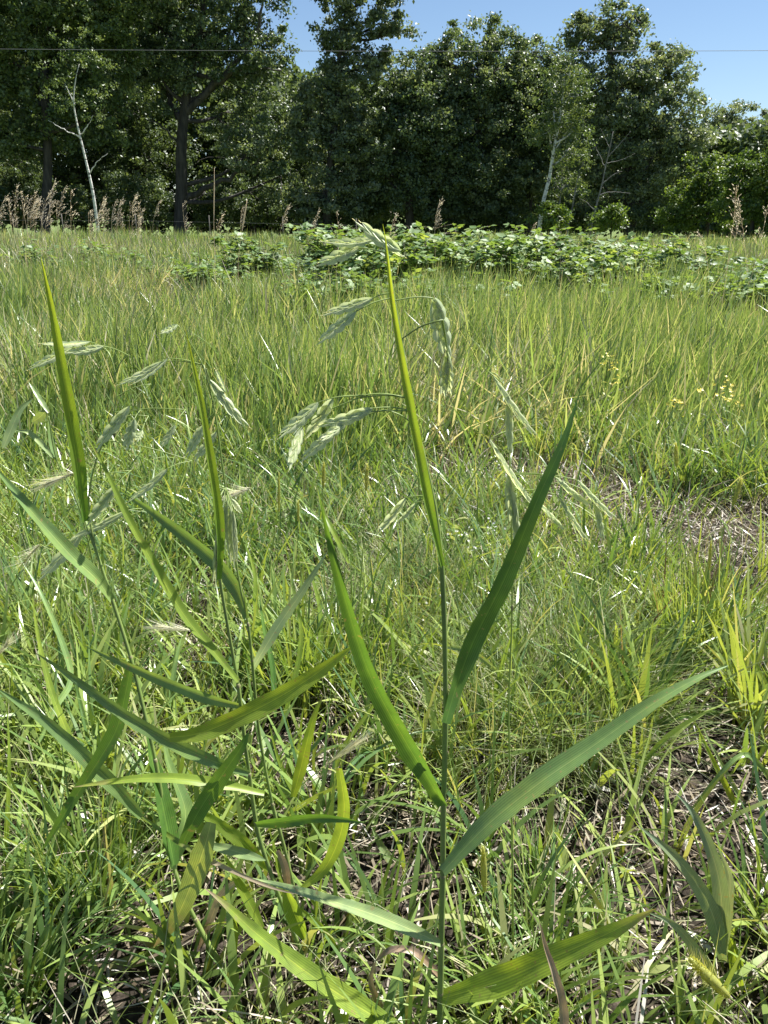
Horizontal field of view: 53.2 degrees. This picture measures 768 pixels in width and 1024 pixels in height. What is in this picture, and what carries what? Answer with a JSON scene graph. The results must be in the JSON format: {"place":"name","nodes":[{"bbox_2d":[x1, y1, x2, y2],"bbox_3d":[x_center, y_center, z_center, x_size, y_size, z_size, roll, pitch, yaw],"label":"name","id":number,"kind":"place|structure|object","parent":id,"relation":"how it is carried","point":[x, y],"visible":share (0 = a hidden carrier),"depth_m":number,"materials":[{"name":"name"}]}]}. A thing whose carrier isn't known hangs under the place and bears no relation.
{"place":"outdoors","nodes":[
{"label":"outdoors","id":0,"kind":"place"},
{"bbox_2d":[3,544,61,614],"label":"barley grass","id":1,"kind":"structure","parent":0,"point":[31,553],"depth_m":1.21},
{"bbox_2d":[1,383,93,563],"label":"grass seed head","id":2,"kind":"object","parent":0,"point":[39,416],"visible":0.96,"depth_m":1.09,"materials":[{"name":"green plant"}]},
{"bbox_2d":[26,471,99,550],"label":"barley grass","id":3,"kind":"structure","parent":0,"point":[51,482],"depth_m":1.05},
{"bbox_2d":[0,224,767,497],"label":"field grass","id":4,"kind":"structure","parent":0,"point":[529,348],"depth_m":3.99,"materials":[{"name":"plant"}]},
{"bbox_2d":[0,216,767,1023],"bbox_3d":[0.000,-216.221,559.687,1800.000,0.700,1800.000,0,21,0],"label":"ground","id":5,"kind":"structure","parent":0,"point":[132,1010],"depth_m":1.20,"materials":[{"name":"soil"}]},
{"bbox_2d":[0,184,13,232],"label":"understory shrub","id":6,"kind":"object","parent":5,"relation":"on","point":[3,194],"visible":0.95,"depth_m":30.80,"materials":[{"name":"green plant"}]},
{"bbox_2d":[0,239,58,269],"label":"bramble bush","id":7,"kind":"object","parent":5,"relation":"on","point":[30,246],"visible":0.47,"depth_m":11.33,"materials":[{"name":"green plant"}]},
{"bbox_2d":[0,154,68,232],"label":"understory shrub","id":8,"kind":"object","parent":5,"relation":"on","point":[12,179],"visible":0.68,"depth_m":32.94,"materials":[{"name":"green plant"}]},
{"bbox_2d":[12,180,106,230],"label":"understory shrub","id":9,"kind":"object","parent":5,"relation":"on","point":[79,197],"visible":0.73,"depth_m":32.67,"materials":[{"name":"green plant"}]},
{"bbox_2d":[31,16,118,231],"bbox_3d":[-10.578,-13.095,27.179,2.884,7.593,1.802,0,21,0],"label":"birch tree","id":10,"kind":"object","parent":5,"relation":"on","point":[77,58],"visible":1,"depth_m":26.48,"materials":[{"name":"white plant"}]},
{"bbox_2d":[1,698,172,920],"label":"grass tuft","id":11,"kind":"object","parent":5,"relation":"on","point":[7,822],"visible":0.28,"depth_m":1.12,"materials":[{"name":"green plant"}]},
{"bbox_2d":[0,0,174,234],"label":"maple tree","id":12,"kind":"object","parent":5,"relation":"on","point":[108,24],"visible":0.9,"depth_m":29.60,"materials":[{"name":"green plant"}]},
{"bbox_2d":[0,503,183,674],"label":"grass tuft","id":13,"kind":"object","parent":5,"relation":"on","point":[41,609],"visible":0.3,"depth_m":1.82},
{"bbox_2d":[69,236,122,263],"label":"bramble bush","id":14,"kind":"object","parent":5,"relation":"on","point":[95,250],"visible":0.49,"depth_m":12.39,"materials":[{"name":"green plant"}]},
{"bbox_2d":[0,730,195,926],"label":"grass tuft","id":15,"kind":"object","parent":5,"relation":"on","point":[79,826],"visible":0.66,"depth_m":1.08,"materials":[{"name":"plant"}]},
{"bbox_2d":[0,8,196,233],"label":"maple tree","id":16,"kind":"object","parent":5,"relation":"on","point":[65,175],"visible":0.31,"depth_m":36.57,"materials":[{"name":"green plant"}]},
{"bbox_2d":[0,768,206,1023],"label":"grass tuft","id":17,"kind":"object","parent":5,"relation":"on","point":[99,926],"visible":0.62,"depth_m":1.04,"materials":[{"name":"plant"}]},
{"bbox_2d":[96,169,174,231],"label":"understory shrub","id":18,"kind":"object","parent":5,"relation":"on","point":[151,197],"visible":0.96,"depth_m":33.48,"materials":[{"name":"green plant"}]},
{"bbox_2d":[0,258,295,986],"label":"wild rye plant","id":19,"kind":"object","parent":5,"relation":"on","point":[96,769],"visible":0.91,"depth_m":0.89,"materials":[{"name":"green plant"}]},
{"bbox_2d":[99,949,199,975],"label":"grass tuft","id":20,"kind":"object","parent":5,"relation":"on","point":[159,958],"visible":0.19,"depth_m":1.02,"materials":[{"name":"green plant"}]},
{"bbox_2d":[143,619,221,678],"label":"barley grass","id":21,"kind":"structure","parent":5,"relation":"on","point":[163,627],"depth_m":1.14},
{"bbox_2d":[19,488,349,770],"bbox_3d":[-0.335,0.218,1.550,0.293,0.385,0.791,20,29,41],"label":"grass tuft","id":22,"kind":"object","parent":5,"relation":"on","point":[56,703],"visible":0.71,"depth_m":1.35,"materials":[{"name":"green plant"}]},
{"bbox_2d":[166,255,219,292],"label":"bramble bush","id":23,"kind":"object","parent":5,"relation":"on","point":[190,265],"visible":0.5,"depth_m":8.11,"materials":[{"name":"green plant"}]},
{"bbox_2d":[94,0,323,235],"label":"oak tree","id":24,"kind":"object","parent":5,"relation":"on","point":[257,63],"visible":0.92,"depth_m":31.58,"materials":[{"name":"green plant"}]},
{"bbox_2d":[185,257,233,293],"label":"bramble bush","id":25,"kind":"object","parent":5,"relation":"on","point":[205,273],"visible":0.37,"depth_m":8.02,"materials":[{"name":"green plant"}]},
{"bbox_2d":[187,190,243,237],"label":"understory shrub","id":26,"kind":"object","parent":5,"relation":"on","point":[201,211],"visible":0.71,"depth_m":35.17,"materials":[{"name":"green plant"}]},
{"bbox_2d":[36,324,401,1023],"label":"wild rye plant","id":27,"kind":"object","parent":5,"relation":"on","point":[214,786],"visible":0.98,"depth_m":0.88,"materials":[{"name":"green plant"}]},
{"bbox_2d":[209,231,272,280],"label":"bramble bush","id":28,"kind":"object","parent":5,"relation":"on","point":[234,246],"visible":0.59,"depth_m":9.09,"materials":[{"name":"green plant"}]},
{"bbox_2d":[163,80,332,236],"bbox_3d":[-6.766,-17.362,38.325,8.956,7.588,4.827,0,21,0],"label":"maple tree","id":29,"kind":"object","parent":5,"relation":"on","point":[274,118],"visible":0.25,"depth_m":37.63,"materials":[{"name":"green plant"}]},
{"bbox_2d":[231,232,287,274],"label":"bramble bush","id":30,"kind":"object","parent":5,"relation":"on","point":[280,246],"visible":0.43,"depth_m":9.23,"materials":[{"name":"green plant"}]},
{"bbox_2d":[234,181,306,234],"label":"understory shrub","id":31,"kind":"object","parent":5,"relation":"on","point":[265,216],"visible":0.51,"depth_m":35.02,"materials":[{"name":"green plant"}]},
{"bbox_2d":[186,540,396,719],"bbox_3d":[-0.191,0.237,1.611,0.453,0.317,0.470,0,21,0],"label":"grass tuft","id":32,"kind":"object","parent":5,"relation":"on","point":[306,694],"visible":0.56,"depth_m":1.60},
{"bbox_2d":[283,187,350,231],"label":"understory shrub","id":33,"kind":"object","parent":5,"relation":"on","point":[343,220],"visible":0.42,"depth_m":33.20,"materials":[{"name":"green plant"}]},
{"bbox_2d":[285,271,361,315],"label":"bramble bush","id":34,"kind":"object","parent":5,"relation":"on","point":[299,280],"visible":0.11,"depth_m":6.50,"materials":[{"name":"green plant"}]},
{"bbox_2d":[293,221,354,276],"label":"bramble bush","id":35,"kind":"object","parent":5,"relation":"on","point":[304,226],"visible":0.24,"depth_m":8.80,"materials":[{"name":"green plant"}]},
{"bbox_2d":[284,222,369,283],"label":"bramble bush","id":36,"kind":"object","parent":5,"relation":"on","point":[328,253],"visible":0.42,"depth_m":7.24,"materials":[{"name":"green plant"}]},
{"bbox_2d":[281,727,378,806],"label":"barley grass","id":37,"kind":"structure","parent":5,"relation":"on","point":[356,742],"depth_m":1.07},
{"bbox_2d":[203,528,468,705],"bbox_3d":[-0.109,0.226,1.623,0.515,0.347,0.511,-14,25,-32],"label":"grass tuft","id":38,"kind":"object","parent":5,"relation":"on","point":[376,606],"visible":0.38,"depth_m":1.66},
{"bbox_2d":[280,0,426,234],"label":"elm tree","id":39,"kind":"object","parent":5,"relation":"on","point":[340,134],"visible":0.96,"depth_m":30.87,"materials":[{"name":"green plant"}]},
{"bbox_2d":[304,263,406,311],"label":"bramble bush","id":40,"kind":"object","parent":5,"relation":"on","point":[350,273],"visible":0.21,"depth_m":6.49,"materials":[{"name":"green plant"}]},
{"bbox_2d":[331,184,392,235],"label":"understory shrub","id":41,"kind":"object","parent":5,"relation":"on","point":[371,216],"visible":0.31,"depth_m":33.90,"materials":[{"name":"green plant"}]},
{"bbox_2d":[259,589,468,864],"bbox_3d":[-0.061,0.420,1.301,0.397,0.505,0.220,8,23,20],"label":"grass tuft","id":42,"kind":"object","parent":5,"relation":"on","point":[382,847],"visible":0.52,"depth_m":1.32,"materials":[{"name":"green plant"}]},
{"bbox_2d":[342,227,420,277],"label":"bramble bush","id":43,"kind":"object","parent":5,"relation":"on","point":[367,245],"visible":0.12,"depth_m":7.73,"materials":[{"name":"green plant"}]},
{"bbox_2d":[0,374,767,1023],"bbox_3d":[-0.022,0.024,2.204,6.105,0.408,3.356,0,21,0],"label":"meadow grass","id":44,"kind":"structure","parent":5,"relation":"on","point":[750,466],"depth_m":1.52,"materials":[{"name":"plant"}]},
{"bbox_2d":[0,398,767,1023],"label":"dead grass litter","id":45,"kind":"object","parent":5,"relation":"on","point":[702,944],"visible":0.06,"depth_m":1.27,"materials":[{"name":"plant"}]},
{"bbox_2d":[0,363,767,1023],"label":"fine grass","id":46,"kind":"structure","parent":5,"relation":"on","point":[286,985],"depth_m":1.51,"materials":[{"name":"plant"}]},
{"bbox_2d":[0,1,767,240],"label":"woodland","id":47,"kind":"object","parent":5,"relation":"on","point":[754,138],"visible":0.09,"depth_m":40.82,"materials":[{"name":"green plant"}]},
{"bbox_2d":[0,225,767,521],"bbox_3d":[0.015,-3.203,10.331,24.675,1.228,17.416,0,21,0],"label":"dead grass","id":48,"kind":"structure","parent":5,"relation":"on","point":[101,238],"depth_m":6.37,"materials":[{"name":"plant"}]},
{"bbox_2d":[355,230,433,285],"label":"bramble bush","id":49,"kind":"object","parent":5,"relation":"on","point":[374,260],"visible":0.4,"depth_m":7.25,"materials":[{"name":"green plant"}]},
{"bbox_2d":[368,945,437,1007],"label":"dead leaf stalk","id":50,"kind":"object","parent":5,"relation":"on","point":[418,953],"visible":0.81,"depth_m":0.92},
{"bbox_2d":[371,236,437,283],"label":"bramble bush","id":51,"kind":"object","parent":5,"relation":"on","point":[405,264],"visible":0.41,"depth_m":7.41,"materials":[{"name":"green plant"}]},
{"bbox_2d":[334,41,490,232],"bbox_3d":[0.997,-15.303,32.584,7.233,8.134,3.940,0,21,0],"label":"oak tree","id":52,"kind":"object","parent":5,"relation":"on","point":[405,121],"visible":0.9,"depth_m":31.90,"materials":[{"name":"green plant"}]},
{"bbox_2d":[308,503,529,638],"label":"grass tuft","id":53,"kind":"object","parent":5,"relation":"on","point":[406,573],"visible":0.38,"depth_m":1.97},
{"bbox_2d":[393,228,453,276],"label":"bramble bush","id":54,"kind":"object","parent":5,"relation":"on","point":[411,232],"visible":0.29,"depth_m":7.88,"materials":[{"name":"green plant"}]},
{"bbox_2d":[395,223,460,275],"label":"bramble bush","id":55,"kind":"object","parent":5,"relation":"on","point":[436,253],"visible":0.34,"depth_m":8.00,"materials":[{"name":"green plant"}]},
{"bbox_2d":[399,189,479,235],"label":"understory shrub","id":56,"kind":"object","parent":5,"relation":"on","point":[455,222],"visible":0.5,"depth_m":33.75,"materials":[{"name":"green plant"}]},
{"bbox_2d":[386,10,554,237],"bbox_3d":[3.805,-16.300,33.238,7.563,9.504,4.470,0,21,0],"label":"oak tree","id":57,"kind":"object","parent":5,"relation":"on","point":[486,67],"visible":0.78,"depth_m":32.25,"materials":[{"name":"green plant"}]},
{"bbox_2d":[440,241,502,284],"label":"bramble bush","id":58,"kind":"object","parent":5,"relation":"on","point":[487,252],"visible":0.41,"depth_m":7.36,"materials":[{"name":"green plant"}]},
{"bbox_2d":[447,518,506,574],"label":"wildflower","id":59,"kind":"object","parent":5,"relation":"on","point":[466,534],"visible":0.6,"depth_m":2.13,"materials":[{"name":"green plant"}]},
{"bbox_2d":[477,842,491,968],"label":"foxtail grass","id":60,"kind":"structure","parent":5,"relation":"on","point":[484,875],"depth_m":0.97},
{"bbox_2d":[448,229,522,282],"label":"bramble bush","id":61,"kind":"object","parent":5,"relation":"on","point":[466,244],"visible":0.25,"depth_m":7.66,"materials":[{"name":"green plant"}]},
{"bbox_2d":[444,223,535,280],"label":"bramble bush","id":62,"kind":"object","parent":5,"relation":"on","point":[513,249],"visible":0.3,"depth_m":7.64,"materials":[{"name":"green plant"}]},
{"bbox_2d":[253,218,727,1023],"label":"wild rye plant","id":63,"kind":"object","parent":5,"relation":"on","point":[501,980],"visible":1,"depth_m":0.76,"materials":[{"name":"green plant"}]},
{"bbox_2d":[464,186,530,234],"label":"understory shrub","id":64,"kind":"object","parent":5,"relation":"on","point":[502,220],"visible":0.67,"depth_m":34.19,"materials":[{"name":"green plant"}]},
{"bbox_2d":[479,238,550,286],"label":"bramble bush","id":65,"kind":"object","parent":5,"relation":"on","point":[502,260],"visible":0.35,"depth_m":7.53,"materials":[{"name":"green plant"}]},
{"bbox_2d":[337,603,698,886],"bbox_3d":[0.204,0.399,1.423,0.694,0.526,0.657,9,23,21],"label":"grass tuft","id":66,"kind":"object","parent":5,"relation":"on","point":[502,739],"visible":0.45,"depth_m":1.38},
{"bbox_2d":[370,824,684,1023],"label":"grass tuft","id":67,"kind":"object","parent":5,"relation":"on","point":[458,928],"visible":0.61,"depth_m":1.00,"materials":[{"name":"plant"}]},
{"bbox_2d":[478,33,593,237],"bbox_3d":[6.519,-16.352,34.375,5.252,8.769,4.390,0,21,0],"label":"oak tree","id":68,"kind":"object","parent":5,"relation":"on","point":[538,159],"visible":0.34,"depth_m":33.41,"materials":[{"name":"green plant"}]},
{"bbox_2d":[519,198,573,234],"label":"understory shrub","id":69,"kind":"object","parent":5,"relation":"on","point":[547,208],"visible":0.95,"depth_m":25.99,"materials":[{"name":"green plant"}]},
{"bbox_2d":[504,231,588,288],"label":"bramble bush","id":70,"kind":"object","parent":5,"relation":"on","point":[525,258],"visible":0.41,"depth_m":7.51,"materials":[{"name":"green plant"}]},
{"bbox_2d":[514,234,580,282],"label":"bramble bush","id":71,"kind":"object","parent":5,"relation":"on","point":[539,240],"visible":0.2,"depth_m":7.81,"materials":[{"name":"green plant"}]},
{"bbox_2d":[487,371,619,957],"bbox_3d":[0.169,0.235,0.871,0.143,0.795,0.029,0,21,0],"label":"wild rye plant","id":72,"kind":"object","parent":5,"relation":"on","point":[512,482],"visible":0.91,"depth_m":0.77,"materials":[{"name":"green plant"}]},
{"bbox_2d":[539,920,568,1023],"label":"dead leaf stalk","id":73,"kind":"object","parent":5,"relation":"on","point":[563,1008],"visible":1,"depth_m":0.82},
{"bbox_2d":[520,45,598,233],"bbox_3d":[6.004,-12.209,26.329,2.601,6.898,1.858,0,21,0],"label":"aspen tree","id":74,"kind":"object","parent":5,"relation":"on","point":[549,127],"visible":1,"depth_m":25.81,"materials":[{"name":"green plant"}]},
{"bbox_2d":[458,801,665,1006],"bbox_3d":[0.238,0.542,1.090,0.346,0.196,0.330,0,21,0],"label":"grass tuft","id":75,"kind":"object","parent":5,"relation":"on","point":[572,902],"visible":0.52,"depth_m":1.12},
{"bbox_2d":[525,252,601,292],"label":"bramble bush","id":76,"kind":"object","parent":5,"relation":"on","point":[577,264],"visible":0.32,"depth_m":7.21,"materials":[{"name":"green plant"}]},
{"bbox_2d":[543,146,585,230],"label":"aspen tree","id":77,"kind":"object","parent":5,"relation":"on","point":[569,176],"visible":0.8,"depth_m":27.03,"materials":[{"name":"green plant"}]},
{"bbox_2d":[536,226,596,273],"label":"bramble bush","id":78,"kind":"object","parent":5,"relation":"on","point":[567,239],"visible":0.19,"depth_m":8.38,"materials":[{"name":"green plant"}]},
{"bbox_2d":[376,537,766,832],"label":"grass tuft","id":79,"kind":"object","parent":5,"relation":"on","point":[652,679],"visible":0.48,"depth_m":1.46,"materials":[{"name":"plant"}]},
{"bbox_2d":[545,251,601,287],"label":"bramble bush","id":80,"kind":"object","parent":5,"relation":"on","point":[587,265],"visible":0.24,"depth_m":7.47,"materials":[{"name":"green plant"}]},
{"bbox_2d":[549,193,606,236],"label":"understory shrub","id":81,"kind":"object","parent":5,"relation":"on","point":[578,220],"visible":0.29,"depth_m":34.23,"materials":[{"name":"green plant"}]},
{"bbox_2d":[562,138,599,234],"bbox_3d":[6.868,-11.098,27.339,1.104,4.086,0.936,17,27,37],"label":"aspen tree","id":82,"kind":"object","parent":5,"relation":"on","point":[575,189],"visible":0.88,"depth_m":27.09,"materials":[{"name":"green plant"}]},
{"bbox_2d":[441,608,748,832],"bbox_3d":[0.399,0.443,1.466,0.550,0.390,0.383,12,24,27],"label":"grass tuft","id":83,"kind":"object","parent":5,"relation":"on","point":[484,659],"visible":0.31,"depth_m":1.47,"materials":[{"name":"green plant"}]},
{"bbox_2d":[565,239,624,284],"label":"bramble bush","id":84,"kind":"object","parent":5,"relation":"on","point":[573,246],"visible":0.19,"depth_m":7.99,"materials":[{"name":"green plant"}]},
{"bbox_2d":[584,200,631,236],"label":"understory shrub","id":85,"kind":"object","parent":5,"relation":"on","point":[615,213],"visible":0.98,"depth_m":25.98,"materials":[{"name":"green plant"}]},
{"bbox_2d":[455,852,766,1023],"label":"grass tuft","id":86,"kind":"object","parent":5,"relation":"on","point":[686,1012],"visible":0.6,"depth_m":1.00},
{"bbox_2d":[583,246,645,286],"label":"bramble bush","id":87,"kind":"object","parent":5,"relation":"on","point":[607,257],"visible":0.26,"depth_m":7.61,"materials":[{"name":"green plant"}]},
{"bbox_2d":[531,551,710,719],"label":"grass tuft","id":88,"kind":"object","parent":5,"relation":"on","point":[641,653],"visible":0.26,"depth_m":1.61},
{"bbox_2d":[540,0,723,237],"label":"oak tree","id":89,"kind":"object","parent":5,"relation":"on","point":[633,111],"visible":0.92,"depth_m":31.45,"materials":[{"name":"green plant"}]},
{"bbox_2d":[601,237,672,279],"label":"bramble bush","id":90,"kind":"object","parent":5,"relation":"on","point":[639,262],"visible":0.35,"depth_m":7.80,"materials":[{"name":"green plant"}]},
{"bbox_2d":[581,489,706,581],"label":"grass tuft","id":91,"kind":"object","parent":5,"relation":"on","point":[660,543],"visible":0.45,"depth_m":2.14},
{"bbox_2d":[620,231,674,258],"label":"bramble bush","id":92,"kind":"object","parent":5,"relation":"on","point":[640,238],"visible":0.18,"depth_m":8.99,"materials":[{"name":"green plant"}]},
{"bbox_2d":[600,280,697,313],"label":"bramble bush","id":93,"kind":"object","parent":5,"relation":"on","point":[667,289],"visible":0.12,"depth_m":6.41,"materials":[{"name":"green plant"}]},
{"bbox_2d":[625,198,677,238],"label":"understory shrub","id":94,"kind":"object","parent":5,"relation":"on","point":[640,214],"visible":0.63,"depth_m":32.45,"materials":[{"name":"green plant"}]},
{"bbox_2d":[572,508,767,660],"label":"grass tuft","id":95,"kind":"object","parent":5,"relation":"on","point":[659,605],"visible":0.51,"depth_m":1.75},
{"bbox_2d":[650,232,728,279],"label":"bramble bush","id":96,"kind":"object","parent":5,"relation":"on","point":[719,250],"visible":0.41,"depth_m":7.71,"materials":[{"name":"green plant"}]},
{"bbox_2d":[640,270,738,311],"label":"bramble bush","id":97,"kind":"object","parent":5,"relation":"on","point":[732,286],"visible":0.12,"depth_m":6.63,"materials":[{"name":"green plant"}]},
{"bbox_2d":[639,792,747,1013],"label":"grass tuft","id":98,"kind":"object","parent":5,"relation":"on","point":[716,905],"visible":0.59,"depth_m":0.92,"materials":[{"name":"green plant"}]},
{"bbox_2d":[648,151,745,238],"bbox_3d":[10.503,-9.991,25.011,3.786,3.300,1.876,0,21,0],"label":"maple tree","id":99,"kind":"object","parent":5,"relation":"on","point":[698,195],"visible":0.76,"depth_m":24.79,"materials":[{"name":"green plant"}]},
{"bbox_2d":[646,490,767,646],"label":"grass tuft","id":100,"kind":"object","parent":5,"relation":"on","point":[727,590],"visible":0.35,"depth_m":1.82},
{"bbox_2d":[676,943,749,1023],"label":"foxtail grass","id":101,"kind":"structure","parent":5,"relation":"on","point":[704,973],"depth_m":0.87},
{"bbox_2d":[678,630,767,825],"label":"grass tuft","id":102,"kind":"object","parent":5,"relation":"on","point":[724,782],"visible":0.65,"depth_m":1.28,"materials":[{"name":"green plant"}]},
{"bbox_2d":[696,98,767,234],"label":"oak tree","id":103,"kind":"object","parent":5,"relation":"on","point":[724,117],"visible":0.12,"depth_m":51.51,"materials":[{"name":"green plant"}]},
{"bbox_2d":[697,558,767,738],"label":"grass tuft","id":104,"kind":"object","parent":5,"relation":"on","point":[747,685],"visible":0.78,"depth_m":1.50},
{"bbox_2d":[703,147,767,240],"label":"maple tree","id":105,"kind":"object","parent":5,"relation":"on","point":[751,188],"visible":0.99,"depth_m":22.83,"materials":[{"name":"green plant"}]},
{"bbox_2d":[715,261,767,311],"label":"bramble bush","id":106,"kind":"object","parent":5,"relation":"on","point":[749,274],"visible":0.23,"depth_m":6.51,"materials":[{"name":"green plant"}]},
{"bbox_2d":[14,0,767,213],"label":"sky","id":107,"kind":"structure","parent":0,"point":[719,31],"materials":[{"name":"blue"}]},
{"bbox_2d":[24,49,767,51],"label":"overhead wire","id":108,"kind":"object","parent":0,"point":[414,51],"visible":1,"depth_m":20.86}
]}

